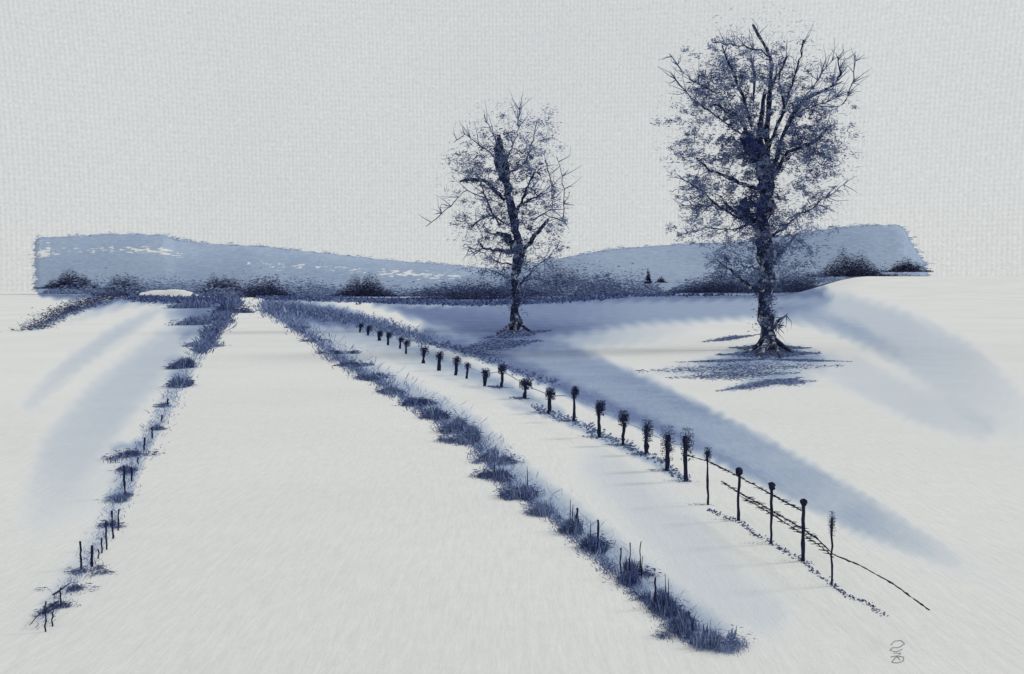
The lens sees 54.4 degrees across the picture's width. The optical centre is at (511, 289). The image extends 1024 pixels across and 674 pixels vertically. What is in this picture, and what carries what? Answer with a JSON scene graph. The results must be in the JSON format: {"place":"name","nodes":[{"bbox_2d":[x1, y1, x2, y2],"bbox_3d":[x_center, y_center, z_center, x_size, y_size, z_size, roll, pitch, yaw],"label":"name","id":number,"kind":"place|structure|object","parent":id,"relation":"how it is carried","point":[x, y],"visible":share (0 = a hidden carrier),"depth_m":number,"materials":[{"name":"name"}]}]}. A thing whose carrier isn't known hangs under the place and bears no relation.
{"place":"outdoors","nodes":[
{"label":"outdoors","id":0,"kind":"place"},
{"bbox_2d":[121,293,242,303],"bbox_3d":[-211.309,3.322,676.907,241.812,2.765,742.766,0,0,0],"label":"grass","id":1,"kind":"structure","parent":0,"point":[167,298],"depth_m":451.33,"materials":[{"name":"plant"}]},
{"bbox_2d":[33,234,497,294],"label":"hills","id":2,"kind":"structure","parent":0,"point":[130,255],"depth_m":1020.12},
{"bbox_2d":[27,231,493,291],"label":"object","id":3,"kind":"structure","parent":2,"relation":"on","point":[173,237],"depth_m":1074.69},
{"bbox_2d":[4,297,715,673],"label":"road","id":4,"kind":"structure","parent":0,"point":[296,507],"depth_m":17.24,"materials":[{"name":"snow"}]},
{"bbox_2d":[411,329,550,357],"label":"grass","id":5,"kind":"structure","parent":0,"point":[497,345],"depth_m":88.21,"materials":[{"name":"plant"}]},
{"bbox_2d":[415,337,559,384],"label":"grass","id":6,"kind":"structure","parent":0,"point":[467,353],"depth_m":66.54,"materials":[{"name":"plant"}]},
{"bbox_2d":[0,276,1023,673],"bbox_3d":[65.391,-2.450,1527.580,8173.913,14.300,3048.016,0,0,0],"label":"ground","id":7,"kind":"structure","parent":0,"point":[892,438],"depth_m":31.09,"materials":[{"name":"snow"}]},
{"bbox_2d":[29,601,58,625],"bbox_3d":[-6.718,4.622,14.254,0.061,0.025,1.045,0,0,-4],"label":"stick","id":8,"kind":"object","parent":7,"relation":"on","point":[43,611],"visible":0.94,"depth_m":14.33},
{"bbox_2d":[44,601,46,631],"bbox_3d":[-6.412,4.549,13.681,0.044,0.545,0.026,0,0,0],"label":"stake","id":9,"kind":"object","parent":7,"relation":"on","point":[45,616],"visible":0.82,"depth_m":13.67,"materials":[{"name":"wood"}]},
{"bbox_2d":[32,599,77,616],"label":"grass clump","id":10,"kind":"object","parent":7,"relation":"on","point":[68,604],"visible":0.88,"depth_m":14.68,"materials":[{"name":"plant"}]},
{"bbox_2d":[35,582,98,594],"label":"grass clump","id":11,"kind":"object","parent":7,"relation":"on","point":[76,587],"visible":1,"depth_m":15.58,"materials":[{"name":"plant"}]},
{"bbox_2d":[33,269,102,288],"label":"bush","id":12,"kind":"object","parent":7,"relation":"on","point":[51,285],"visible":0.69,"depth_m":793.88,"materials":[{"name":"black plant"}]},
{"bbox_2d":[79,541,82,568],"bbox_3d":[-7.255,4.524,16.751,0.061,0.592,0.048,0,0,0],"label":"stake","id":13,"kind":"object","parent":7,"relation":"on","point":[80,546],"visible":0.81,"depth_m":16.74,"materials":[{"name":"wood"}]},
{"bbox_2d":[11,284,151,330],"bbox_3d":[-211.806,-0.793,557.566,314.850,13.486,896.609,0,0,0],"label":"hedge","id":14,"kind":"object","parent":7,"relation":"on","point":[68,308],"visible":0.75,"depth_m":222.71,"materials":[{"name":"blue plant"}]},
{"bbox_2d":[64,563,115,578],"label":"grass clump","id":15,"kind":"object","parent":7,"relation":"on","point":[99,571],"visible":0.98,"depth_m":16.54,"materials":[{"name":"plant"}]},
{"bbox_2d":[90,545,93,566],"bbox_3d":[-7.136,4.580,16.913,0.055,0.487,0.054,0,0,-22],"label":"stake","id":16,"kind":"object","parent":7,"relation":"on","point":[91,558],"visible":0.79,"depth_m":16.89,"materials":[{"name":"wood"}]},
{"bbox_2d":[105,521,107,549],"bbox_3d":[-7.333,4.496,17.997,0.059,0.652,0.040,0,0,-18],"label":"stake","id":17,"kind":"object","parent":7,"relation":"on","point":[106,535],"visible":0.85,"depth_m":17.98,"materials":[{"name":"wood"}]},
{"bbox_2d":[111,510,113,538],"bbox_3d":[-7.548,4.496,18.817,0.070,0.652,0.046,0,0,0],"label":"stake","id":18,"kind":"object","parent":7,"relation":"on","point":[112,524],"visible":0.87,"depth_m":18.80,"materials":[{"name":"wood"}]},
{"bbox_2d":[97,516,128,528],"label":"grass clump","id":19,"kind":"object","parent":7,"relation":"on","point":[108,524],"visible":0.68,"depth_m":19.78,"materials":[{"name":"plant"}]},
{"bbox_2d":[97,490,133,503],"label":"grass clump","id":20,"kind":"object","parent":7,"relation":"on","point":[118,497],"visible":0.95,"depth_m":22.13,"materials":[{"name":"plant"}]},
{"bbox_2d":[117,509,119,530],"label":"stake","id":21,"kind":"object","parent":7,"relation":"on","point":[118,519],"visible":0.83,"depth_m":19.43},
{"bbox_2d":[94,273,143,294],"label":"bush","id":22,"kind":"object","parent":7,"relation":"on","point":[123,285],"visible":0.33,"depth_m":786.24,"materials":[{"name":"blue plant"}]},
{"bbox_2d":[109,462,138,475],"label":"grass clump","id":23,"kind":"object","parent":7,"relation":"on","point":[118,469],"visible":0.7,"depth_m":25.84,"materials":[{"name":"plant"}]},
{"bbox_2d":[122,465,125,495],"bbox_3d":[-8.731,4.383,22.424,0.092,0.877,0.057,0,0,0],"label":"stake","id":24,"kind":"object","parent":7,"relation":"on","point":[124,472],"visible":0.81,"depth_m":22.41,"materials":[{"name":"wood"}]},
{"bbox_2d":[130,466,132,481],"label":"stake","id":25,"kind":"object","parent":7,"relation":"on","point":[131,473],"visible":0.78,"depth_m":24.44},
{"bbox_2d":[26,298,237,629],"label":"grass","id":26,"kind":"structure","parent":7,"relation":"on","point":[148,440],"depth_m":25.30,"materials":[{"name":"plant"}]},
{"bbox_2d":[103,447,163,462],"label":"grass clump","id":27,"kind":"object","parent":7,"relation":"on","point":[125,454],"visible":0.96,"depth_m":27.95,"materials":[{"name":"plant"}]},
{"bbox_2d":[149,423,165,430],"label":"grass clump","id":28,"kind":"object","parent":7,"relation":"on","point":[158,427],"visible":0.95,"depth_m":33.45,"materials":[{"name":"plant"}]},
{"bbox_2d":[153,402,171,407],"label":"grass clump","id":29,"kind":"object","parent":7,"relation":"on","point":[164,404],"visible":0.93,"depth_m":39.90,"materials":[{"name":"plant"}]},
{"bbox_2d":[139,289,193,296],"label":"snow bank","id":30,"kind":"structure","parent":7,"relation":"on","point":[174,292],"depth_m":718.34,"materials":[{"name":"snow"}]},
{"bbox_2d":[161,374,196,388],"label":"grass clump","id":31,"kind":"object","parent":7,"relation":"on","point":[178,382],"visible":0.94,"depth_m":48.05,"materials":[{"name":"plant"}]},
{"bbox_2d":[160,356,200,369],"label":"grass clump","id":32,"kind":"object","parent":7,"relation":"on","point":[184,363],"visible":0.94,"depth_m":59.58,"materials":[{"name":"plant"}]},
{"bbox_2d":[152,297,216,308],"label":"grass clump","id":33,"kind":"object","parent":7,"relation":"on","point":[197,304],"visible":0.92,"depth_m":255.97,"materials":[{"name":"plant"}]},
{"bbox_2d":[168,314,212,325],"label":"grass clump","id":34,"kind":"object","parent":7,"relation":"on","point":[199,320],"visible":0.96,"depth_m":133.64,"materials":[{"name":"plant"}]},
{"bbox_2d":[181,339,225,346],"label":"grass clump","id":35,"kind":"object","parent":7,"relation":"on","point":[190,344],"visible":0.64,"depth_m":82.60,"materials":[{"name":"plant"}]},
{"bbox_2d":[182,294,252,358],"bbox_3d":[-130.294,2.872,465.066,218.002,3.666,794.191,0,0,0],"label":"grass","id":36,"kind":"structure","parent":7,"relation":"on","point":[217,326],"depth_m":111.77,"materials":[{"name":"plant"}]},
{"bbox_2d":[201,313,234,322],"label":"grass clump","id":37,"kind":"object","parent":7,"relation":"on","point":[222,318],"visible":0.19,"depth_m":142.98,"materials":[{"name":"plant"}]},
{"bbox_2d":[194,272,245,293],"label":"bush","id":38,"kind":"object","parent":7,"relation":"on","point":[220,283],"visible":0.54,"depth_m":774.73,"materials":[{"name":"blue plant"}]},
{"bbox_2d":[206,297,259,312],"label":"grass clump","id":39,"kind":"object","parent":7,"relation":"on","point":[224,305],"visible":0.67,"depth_m":201.80,"materials":[{"name":"plant"}]},
{"bbox_2d":[237,273,295,297],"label":"bush","id":40,"kind":"object","parent":7,"relation":"on","point":[261,290],"visible":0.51,"depth_m":634.99,"materials":[{"name":"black plant"}]},
{"bbox_2d":[284,324,310,327],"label":"grass clump","id":41,"kind":"object","parent":7,"relation":"on","point":[294,325],"visible":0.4,"depth_m":123.35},
{"bbox_2d":[300,337,327,341],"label":"grass clump","id":42,"kind":"object","parent":7,"relation":"on","point":[313,339],"visible":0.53,"depth_m":90.62,"materials":[{"name":"plant"}]},
{"bbox_2d":[316,349,361,353],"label":"grass clump","id":43,"kind":"object","parent":7,"relation":"on","point":[341,352],"visible":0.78,"depth_m":73.42,"materials":[{"name":"plant"}]},
{"bbox_2d":[251,295,443,349],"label":"grass","id":44,"kind":"structure","parent":7,"relation":"on","point":[382,325],"depth_m":157.22,"materials":[{"name":"plant"}]},
{"bbox_2d":[333,360,372,366],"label":"grass clump","id":45,"kind":"object","parent":7,"relation":"on","point":[357,362],"visible":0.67,"depth_m":61.52,"materials":[{"name":"plant"}]},
{"bbox_2d":[358,323,363,332],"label":"fence post","id":46,"kind":"object","parent":7,"relation":"on","point":[360,326],"visible":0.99,"depth_m":109.59,"materials":[{"name":"black wood"}]},
{"bbox_2d":[325,272,404,296],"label":"bush","id":47,"kind":"object","parent":7,"relation":"on","point":[369,290],"visible":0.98,"depth_m":694.30,"materials":[{"name":"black plant"}]},
{"bbox_2d":[365,325,372,334],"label":"fence post","id":48,"kind":"object","parent":7,"relation":"on","point":[369,327],"visible":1,"depth_m":103.10,"materials":[{"name":"black wood"}]},
{"bbox_2d":[346,371,395,381],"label":"grass clump","id":49,"kind":"object","parent":7,"relation":"on","point":[373,376],"visible":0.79,"depth_m":52.51,"materials":[{"name":"plant"}]},
{"bbox_2d":[377,330,383,340],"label":"fence post","id":50,"kind":"object","parent":7,"relation":"on","point":[380,334],"visible":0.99,"depth_m":92.26,"materials":[{"name":"black wood"}]},
{"bbox_2d":[386,332,392,344],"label":"fence post","id":51,"kind":"object","parent":7,"relation":"on","point":[389,335],"visible":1,"depth_m":84.48,"materials":[{"name":"black wood"}]},
{"bbox_2d":[374,387,408,394],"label":"grass clump","id":52,"kind":"object","parent":7,"relation":"on","point":[391,390],"visible":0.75,"depth_m":45.14,"materials":[{"name":"plant"}]},
{"bbox_2d":[397,336,403,348],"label":"fence post","id":53,"kind":"object","parent":7,"relation":"on","point":[400,339],"visible":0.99,"depth_m":79.68,"materials":[{"name":"black wood"}]},
{"bbox_2d":[403,339,410,353],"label":"fence post","id":54,"kind":"object","parent":7,"relation":"on","point":[406,343],"visible":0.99,"depth_m":73.05,"materials":[{"name":"black wood"}]},
{"bbox_2d":[395,396,438,406],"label":"grass clump","id":55,"kind":"object","parent":7,"relation":"on","point":[415,400],"visible":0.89,"depth_m":40.41,"materials":[{"name":"plant"}]},
{"bbox_2d":[420,345,429,362],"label":"fence post","id":56,"kind":"object","parent":7,"relation":"on","point":[423,353],"visible":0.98,"depth_m":63.73,"materials":[{"name":"black wood"}]},
{"bbox_2d":[417,404,453,420],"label":"grass clump","id":57,"kind":"object","parent":7,"relation":"on","point":[437,413],"visible":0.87,"depth_m":36.24,"materials":[{"name":"plant"}]},
{"bbox_2d":[435,350,443,370],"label":"fence post","id":58,"kind":"object","parent":7,"relation":"on","point":[439,356],"visible":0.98,"depth_m":57.92,"materials":[{"name":"black wood"}]},
{"bbox_2d":[433,416,473,433],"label":"grass clump","id":59,"kind":"object","parent":7,"relation":"on","point":[456,424],"visible":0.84,"depth_m":32.99,"materials":[{"name":"plant"}]},
{"bbox_2d":[452,356,460,374],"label":"fence post","id":60,"kind":"object","parent":7,"relation":"on","point":[456,360],"visible":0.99,"depth_m":54.78,"materials":[{"name":"black wood"}]},
{"bbox_2d":[433,422,486,445],"bbox_3d":[-1.496,4.391,30.712,1.746,0.638,1.669,0,0,-20],"label":"grass clump","id":61,"kind":"object","parent":7,"relation":"on","point":[471,434],"visible":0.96,"depth_m":30.73,"materials":[{"name":"plant"}]},
{"bbox_2d":[375,278,554,299],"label":"hedge","id":62,"kind":"object","parent":7,"relation":"on","point":[462,294],"visible":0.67,"depth_m":511.71,"materials":[{"name":"blue plant"}]},
{"bbox_2d":[464,362,471,378],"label":"fence post","id":63,"kind":"object","parent":7,"relation":"on","point":[467,369],"visible":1,"depth_m":52.73,"materials":[{"name":"black wood"}]},
{"bbox_2d":[39,248,922,295],"bbox_3d":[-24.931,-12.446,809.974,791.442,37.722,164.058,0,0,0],"label":"woodland","id":64,"kind":"object","parent":7,"relation":"on","point":[611,287],"visible":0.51,"depth_m":766.60,"materials":[{"name":"plant"}]},
{"bbox_2d":[481,368,489,385],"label":"fence post","id":65,"kind":"object","parent":7,"relation":"on","point":[485,376],"visible":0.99,"depth_m":48.67,"materials":[{"name":"black wood"}]},
{"bbox_2d":[257,297,724,633],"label":"grass","id":66,"kind":"structure","parent":7,"relation":"on","point":[487,443],"depth_m":34.35,"materials":[{"name":"plant"}]},
{"bbox_2d":[467,462,520,481],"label":"grass clump","id":67,"kind":"object","parent":7,"relation":"on","point":[500,475],"visible":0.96,"depth_m":24.74,"materials":[{"name":"plant"}]},
{"bbox_2d":[469,444,524,466],"bbox_3d":[-0.404,4.467,27.140,1.549,0.485,1.336,0,0,18],"label":"grass clump","id":68,"kind":"object","parent":7,"relation":"on","point":[492,455],"visible":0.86,"depth_m":27.11,"materials":[{"name":"plant"}]},
{"bbox_2d":[421,92,581,334],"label":"tree","id":69,"kind":"object","parent":7,"relation":"on","point":[518,247],"visible":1,"depth_m":116.53,"materials":[{"name":"blue plant"}]},
{"bbox_2d":[497,364,506,386],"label":"fence post","id":70,"kind":"object","parent":7,"relation":"on","point":[501,367],"visible":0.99,"depth_m":48.01,"materials":[{"name":"black wood"}]},
{"bbox_2d":[458,362,681,444],"bbox_3d":[1.087,3.961,39.751,0.938,0.347,31.251,0,0,-14],"label":"rail","id":71,"kind":"object","parent":70,"relation":"attached to","point":[576,397],"visible":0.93,"depth_m":34.91,"materials":[{"name":"black wood"}]},
{"bbox_2d":[493,470,543,501],"bbox_3d":[0.137,4.369,22.621,1.234,0.728,1.100,0,0,0],"label":"grass clump","id":72,"kind":"object","parent":7,"relation":"on","point":[526,492],"visible":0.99,"depth_m":22.41,"materials":[{"name":"plant"}]},
{"bbox_2d":[518,377,532,398],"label":"fence post","id":73,"kind":"object","parent":7,"relation":"on","point":[527,382],"visible":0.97,"depth_m":43.00,"materials":[{"name":"black wood"}]},
{"bbox_2d":[520,500,556,517],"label":"grass clump","id":74,"kind":"object","parent":7,"relation":"on","point":[542,509],"visible":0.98,"depth_m":20.75,"materials":[{"name":"plant"}]},
{"bbox_2d":[544,387,555,412],"bbox_3d":[1.454,4.250,37.942,0.460,1.149,0.480,0,0,0],"label":"fence post","id":75,"kind":"object","parent":7,"relation":"on","point":[549,393],"visible":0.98,"depth_m":37.88,"materials":[{"name":"black wood"}]},
{"bbox_2d":[526,260,593,286],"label":"bush","id":76,"kind":"object","parent":7,"relation":"on","point":[560,274],"visible":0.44,"depth_m":875.98,"materials":[{"name":"blue plant"}]},
{"bbox_2d":[555,500,585,535],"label":"grass clump","id":77,"kind":"object","parent":7,"relation":"on","point":[573,527],"visible":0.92,"depth_m":19.17,"materials":[{"name":"plant"}]},
{"bbox_2d":[571,385,579,420],"bbox_3d":[2.255,4.112,35.621,0.356,1.429,0.362,0,0,0],"label":"fence post","id":78,"kind":"object","parent":7,"relation":"on","point":[574,390],"visible":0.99,"depth_m":35.59,"materials":[{"name":"black wood"}]},
{"bbox_2d":[575,508,578,524],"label":"stake","id":79,"kind":"object","parent":7,"relation":"on","point":[576,515],"visible":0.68,"depth_m":19.21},
{"bbox_2d":[578,521,614,555],"bbox_3d":[1.570,4.471,18.118,0.788,0.518,0.850,0,0,40],"label":"grass clump","id":80,"kind":"object","parent":7,"relation":"on","point":[591,543],"visible":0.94,"depth_m":17.98,"materials":[{"name":"plant"}]},
{"bbox_2d":[597,520,599,537],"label":"stake","id":81,"kind":"object","parent":7,"relation":"on","point":[598,527],"visible":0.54,"depth_m":18.31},
{"bbox_2d":[595,399,605,436],"bbox_3d":[2.824,4.148,31.763,0.383,1.345,0.395,0,0,0],"label":"fence post","id":82,"kind":"object","parent":7,"relation":"on","point":[600,406],"visible":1,"depth_m":31.72,"materials":[{"name":"black wood"}]},
{"bbox_2d":[531,403,690,481],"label":"grass","id":83,"kind":"structure","parent":7,"relation":"on","point":[661,461],"depth_m":31.44,"materials":[{"name":"plant"}]},
{"bbox_2d":[619,548,621,575],"bbox_3d":[1.776,4.520,16.284,0.039,0.603,0.031,0,0,-26],"label":"stake","id":84,"kind":"object","parent":7,"relation":"on","point":[620,561],"visible":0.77,"depth_m":16.28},
{"bbox_2d":[617,410,629,445],"bbox_3d":[3.369,4.216,30.120,0.411,1.212,0.419,0,0,0],"label":"fence post","id":85,"kind":"object","parent":7,"relation":"on","point":[622,417],"visible":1,"depth_m":30.08,"materials":[{"name":"black wood"}]},
{"bbox_2d":[629,543,630,570],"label":"stake","id":86,"kind":"object","parent":7,"relation":"on","point":[629,556],"visible":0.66,"depth_m":16.20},
{"bbox_2d":[602,554,663,589],"bbox_3d":[1.964,4.514,16.213,0.809,0.433,1.160,0,0,32],"label":"grass clump","id":87,"kind":"object","parent":7,"relation":"on","point":[633,574],"visible":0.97,"depth_m":16.20,"materials":[{"name":"plant"}]},
{"bbox_2d":[641,419,653,454],"bbox_3d":[3.875,4.250,28.419,0.393,1.145,0.397,0,0,0],"label":"fence post","id":88,"kind":"object","parent":7,"relation":"on","point":[646,429],"visible":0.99,"depth_m":28.37,"materials":[{"name":"black wood"}]},
{"bbox_2d":[645,269,652,283],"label":"tree","id":89,"kind":"object","parent":7,"relation":"on","point":[648,276],"visible":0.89,"depth_m":799.24,"materials":[{"name":"plant"}]},
{"bbox_2d":[653,577,655,608],"bbox_3d":[2.104,4.524,14.652,0.043,0.594,0.034,0,0,0],"label":"stake","id":90,"kind":"object","parent":7,"relation":"on","point":[654,597],"visible":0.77,"depth_m":14.64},
{"bbox_2d":[631,576,688,617],"bbox_3d":[2.199,4.469,14.753,0.822,0.523,1.247,0,0,0],"label":"grass clump","id":91,"kind":"object","parent":7,"relation":"on","point":[665,603],"visible":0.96,"depth_m":14.55,"materials":[{"name":"plant"}]},
{"bbox_2d":[656,277,667,282],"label":"bush","id":92,"kind":"object","parent":7,"relation":"on","point":[660,280],"visible":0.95,"depth_m":798.85,"materials":[{"name":"black plant"}]},
{"bbox_2d":[660,425,675,470],"bbox_3d":[4.054,4.170,25.900,0.434,1.302,0.441,0,0,0],"label":"fence post","id":93,"kind":"object","parent":7,"relation":"on","point":[667,446],"visible":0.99,"depth_m":25.85,"materials":[{"name":"black wood"}]},
{"bbox_2d":[650,606,701,641],"bbox_3d":[2.289,4.558,13.665,0.644,0.346,0.950,0,0,25],"label":"grass clump","id":94,"kind":"object","parent":7,"relation":"on","point":[684,624],"visible":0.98,"depth_m":13.59,"materials":[{"name":"plant"}]},
{"bbox_2d":[680,428,694,481],"bbox_3d":[4.301,4.094,24.462,0.365,1.459,0.368,0,0,0],"label":"fence post","id":95,"kind":"object","parent":7,"relation":"on","point":[686,446],"visible":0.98,"depth_m":24.42,"materials":[{"name":"black wood"}]},
{"bbox_2d":[664,275,774,292],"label":"hedge","id":96,"kind":"object","parent":7,"relation":"on","point":[707,288],"visible":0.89,"depth_m":632.98,"materials":[{"name":"black plant"}]},
{"bbox_2d":[680,624,761,655],"bbox_3d":[2.764,4.531,13.136,0.982,0.359,0.790,0,0,25],"label":"grass clump","id":97,"kind":"object","parent":7,"relation":"on","point":[709,639],"visible":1,"depth_m":13.04,"materials":[{"name":"plant"}]},
{"bbox_2d":[726,625,736,640],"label":"grass clump","id":98,"kind":"object","parent":7,"relation":"on","point":[731,632],"visible":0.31,"depth_m":13.29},
{"bbox_2d":[650,6,869,358],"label":"tree","id":99,"kind":"object","parent":7,"relation":"on","point":[756,150],"visible":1,"depth_m":77.73,"materials":[{"name":"blue plant"}]},
{"bbox_2d":[772,264,832,291],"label":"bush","id":100,"kind":"object","parent":7,"relation":"on","point":[799,287],"visible":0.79,"depth_m":655.77,"materials":[{"name":"blue plant"}]},
{"bbox_2d":[681,447,929,610],"bbox_3d":[4.787,4.121,18.565,0.327,1.400,10.808,0,0,-8],"label":"rail fence","id":101,"kind":"object","parent":7,"relation":"on","point":[772,485],"visible":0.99,"depth_m":17.98,"materials":[{"name":"black wood"}]},
{"bbox_2d":[808,244,896,276],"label":"bush","id":102,"kind":"object","parent":7,"relation":"on","point":[853,270],"visible":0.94,"depth_m":715.01,"materials":[{"name":"black plant"}]},
{"bbox_2d":[890,640,904,662],"bbox_3d":[5.006,4.696,12.944,0.181,0.013,0.894,0,0,22],"label":"monogram","id":103,"kind":"object","parent":7,"relation":"on","point":[897,651],"visible":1,"depth_m":12.89,"materials":[{"name":"paint"}]},
{"bbox_2d":[881,257,933,272],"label":"bush","id":104,"kind":"object","parent":7,"relation":"on","point":[905,267],"visible":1,"depth_m":716.20,"materials":[{"name":"black plant"}]},
{"bbox_2d":[0,0,1023,291],"label":"sky","id":105,"kind":"structure","parent":0,"point":[320,126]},
{"bbox_2d":[253,292,778,306],"bbox_3d":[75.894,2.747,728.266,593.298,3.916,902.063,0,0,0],"label":"grass","id":106,"kind":"structure","parent":0,"point":[466,303],"depth_m":412.62,"materials":[{"name":"plant"}]},
{"bbox_2d":[484,385,820,585],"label":"grass","id":107,"kind":"structure","parent":0,"point":[499,387],"depth_m":31.70,"materials":[{"name":"plant"}]},
{"bbox_2d":[430,224,930,294],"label":"hills","id":108,"kind":"structure","parent":0,"point":[671,265],"depth_m":945.38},
{"bbox_2d":[509,222,933,271],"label":"scrub","id":109,"kind":"object","parent":108,"relation":"on","point":[910,240],"visible":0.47,"depth_m":993.42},
{"bbox_2d":[635,334,851,391],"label":"grass","id":110,"kind":"structure","parent":0,"point":[766,355],"depth_m":60.23,"materials":[{"name":"plant"}]},
{"bbox_2d":[707,508,888,616],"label":"grass","id":111,"kind":"structure","parent":0,"point":[784,551],"depth_m":17.39,"materials":[{"name":"plant"}]}
]}

